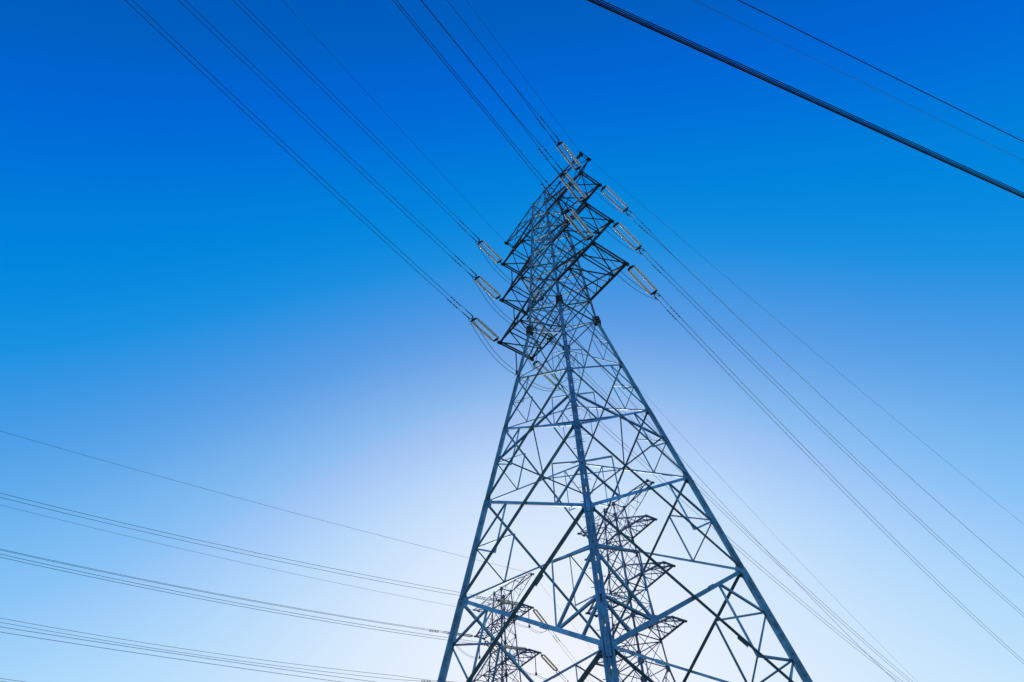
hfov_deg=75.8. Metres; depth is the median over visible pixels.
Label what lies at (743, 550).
conductor bundle
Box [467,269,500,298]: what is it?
insulator string
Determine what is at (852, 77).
service cable
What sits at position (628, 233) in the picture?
insulator string
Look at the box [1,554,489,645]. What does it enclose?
conductor bundle
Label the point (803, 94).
service cable
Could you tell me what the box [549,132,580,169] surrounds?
insulator string
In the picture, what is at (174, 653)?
conductor bundle
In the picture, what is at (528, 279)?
insulator string
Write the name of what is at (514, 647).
insulator string
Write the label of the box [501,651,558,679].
jumper loop
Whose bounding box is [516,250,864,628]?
earth wire
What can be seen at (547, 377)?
insulator string
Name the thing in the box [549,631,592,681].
conductor bundle
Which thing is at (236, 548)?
conductor bundle
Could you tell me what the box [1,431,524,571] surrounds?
earth wire
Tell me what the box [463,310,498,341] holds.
insulator string
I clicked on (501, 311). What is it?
jumper loop
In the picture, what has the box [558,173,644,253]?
jumper loop
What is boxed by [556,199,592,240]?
insulator string
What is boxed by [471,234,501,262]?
insulator string
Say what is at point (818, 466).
conductor bundle
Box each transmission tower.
[437,151,812,681]
[472,572,541,681]
[577,479,687,681]
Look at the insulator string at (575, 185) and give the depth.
48.32 m
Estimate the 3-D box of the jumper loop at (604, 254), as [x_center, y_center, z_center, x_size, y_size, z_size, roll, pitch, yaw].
[7.040,-5.338,44.772,0.380,2.219,10.050,-38,-57,27]
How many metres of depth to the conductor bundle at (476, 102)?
38.30 m
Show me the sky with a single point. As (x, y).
(182, 299)
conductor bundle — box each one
[0,493,490,599]
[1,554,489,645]
[1,618,433,681]
[2,549,442,632]
[2,627,373,681]
[125,0,465,312]
[178,0,469,268]
[239,0,473,235]
[393,0,560,201]
[421,0,555,165]
[447,0,552,134]
[548,309,894,680]
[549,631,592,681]
[564,356,912,681]
[568,391,902,681]
[636,217,1023,576]
[646,256,1023,616]
[665,301,1023,663]
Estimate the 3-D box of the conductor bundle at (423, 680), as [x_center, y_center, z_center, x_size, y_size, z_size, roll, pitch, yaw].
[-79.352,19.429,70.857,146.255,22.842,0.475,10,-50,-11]
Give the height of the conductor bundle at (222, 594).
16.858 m
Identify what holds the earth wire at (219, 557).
attached to the transmission tower at (502, 661)
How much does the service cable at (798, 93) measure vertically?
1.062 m
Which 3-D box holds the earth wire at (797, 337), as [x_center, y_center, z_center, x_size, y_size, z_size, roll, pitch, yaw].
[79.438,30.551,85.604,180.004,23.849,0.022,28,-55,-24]
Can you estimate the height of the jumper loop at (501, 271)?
1.990 m
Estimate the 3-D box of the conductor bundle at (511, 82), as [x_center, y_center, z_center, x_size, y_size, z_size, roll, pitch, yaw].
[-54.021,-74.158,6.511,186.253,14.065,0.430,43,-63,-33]
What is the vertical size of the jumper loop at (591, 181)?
2.282 m
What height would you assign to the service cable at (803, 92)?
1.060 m
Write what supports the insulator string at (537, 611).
attached to the transmission tower at (502, 661)
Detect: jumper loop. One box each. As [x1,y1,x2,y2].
[469,319,560,390]
[473,277,552,344]
[476,242,543,304]
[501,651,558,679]
[555,141,629,215]
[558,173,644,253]
[563,208,659,298]
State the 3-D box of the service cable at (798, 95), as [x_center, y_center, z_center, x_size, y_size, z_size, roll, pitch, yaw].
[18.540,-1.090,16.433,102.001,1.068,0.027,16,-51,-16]
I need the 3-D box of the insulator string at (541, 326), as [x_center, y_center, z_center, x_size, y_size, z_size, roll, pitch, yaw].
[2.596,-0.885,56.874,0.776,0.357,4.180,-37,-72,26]
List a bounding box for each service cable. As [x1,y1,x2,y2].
[587,0,1023,197]
[591,0,1023,196]
[596,0,1023,194]
[600,0,1023,193]
[694,0,1018,158]
[738,0,1023,141]
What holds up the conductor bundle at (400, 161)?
attached to the insulator string at (491, 250)
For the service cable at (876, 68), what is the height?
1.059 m
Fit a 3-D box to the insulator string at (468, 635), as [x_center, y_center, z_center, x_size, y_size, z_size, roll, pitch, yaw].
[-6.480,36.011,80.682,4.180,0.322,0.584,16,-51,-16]
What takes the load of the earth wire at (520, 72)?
attached to the transmission tower at (608, 649)
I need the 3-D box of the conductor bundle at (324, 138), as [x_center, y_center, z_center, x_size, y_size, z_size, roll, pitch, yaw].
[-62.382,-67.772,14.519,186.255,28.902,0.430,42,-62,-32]
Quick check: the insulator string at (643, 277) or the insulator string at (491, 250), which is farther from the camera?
the insulator string at (491, 250)
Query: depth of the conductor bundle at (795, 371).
62.02 m
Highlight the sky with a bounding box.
[0,0,1023,681]
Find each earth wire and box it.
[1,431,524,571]
[2,505,471,609]
[287,6,504,241]
[466,0,577,148]
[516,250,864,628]
[594,163,1021,522]
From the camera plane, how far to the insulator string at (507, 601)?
75.63 m
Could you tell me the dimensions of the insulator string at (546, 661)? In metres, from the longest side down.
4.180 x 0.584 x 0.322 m
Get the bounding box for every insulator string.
[443,631,472,636]
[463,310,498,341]
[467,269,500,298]
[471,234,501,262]
[491,598,522,604]
[495,644,527,650]
[521,276,549,308]
[527,315,557,347]
[532,360,567,392]
[533,609,548,630]
[541,654,562,676]
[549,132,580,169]
[552,163,586,202]
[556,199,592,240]
[601,186,635,219]
[613,222,649,257]
[627,265,664,303]
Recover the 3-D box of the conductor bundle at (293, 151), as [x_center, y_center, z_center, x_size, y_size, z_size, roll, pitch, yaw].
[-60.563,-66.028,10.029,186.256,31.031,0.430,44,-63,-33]
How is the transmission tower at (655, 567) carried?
on the ground
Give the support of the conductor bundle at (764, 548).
attached to the insulator string at (541, 326)
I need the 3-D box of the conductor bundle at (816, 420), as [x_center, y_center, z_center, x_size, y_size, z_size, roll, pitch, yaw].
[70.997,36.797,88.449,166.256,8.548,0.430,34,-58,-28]
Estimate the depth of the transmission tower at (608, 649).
35.15 m
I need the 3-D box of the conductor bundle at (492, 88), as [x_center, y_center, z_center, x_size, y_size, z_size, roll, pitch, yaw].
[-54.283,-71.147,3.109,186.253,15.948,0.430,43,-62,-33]
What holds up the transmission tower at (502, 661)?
on the ground
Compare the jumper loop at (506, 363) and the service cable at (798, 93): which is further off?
the jumper loop at (506, 363)
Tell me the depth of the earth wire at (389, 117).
53.80 m
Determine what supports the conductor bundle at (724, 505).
attached to the insulator string at (528, 279)
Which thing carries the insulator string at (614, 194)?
attached to the transmission tower at (608, 649)

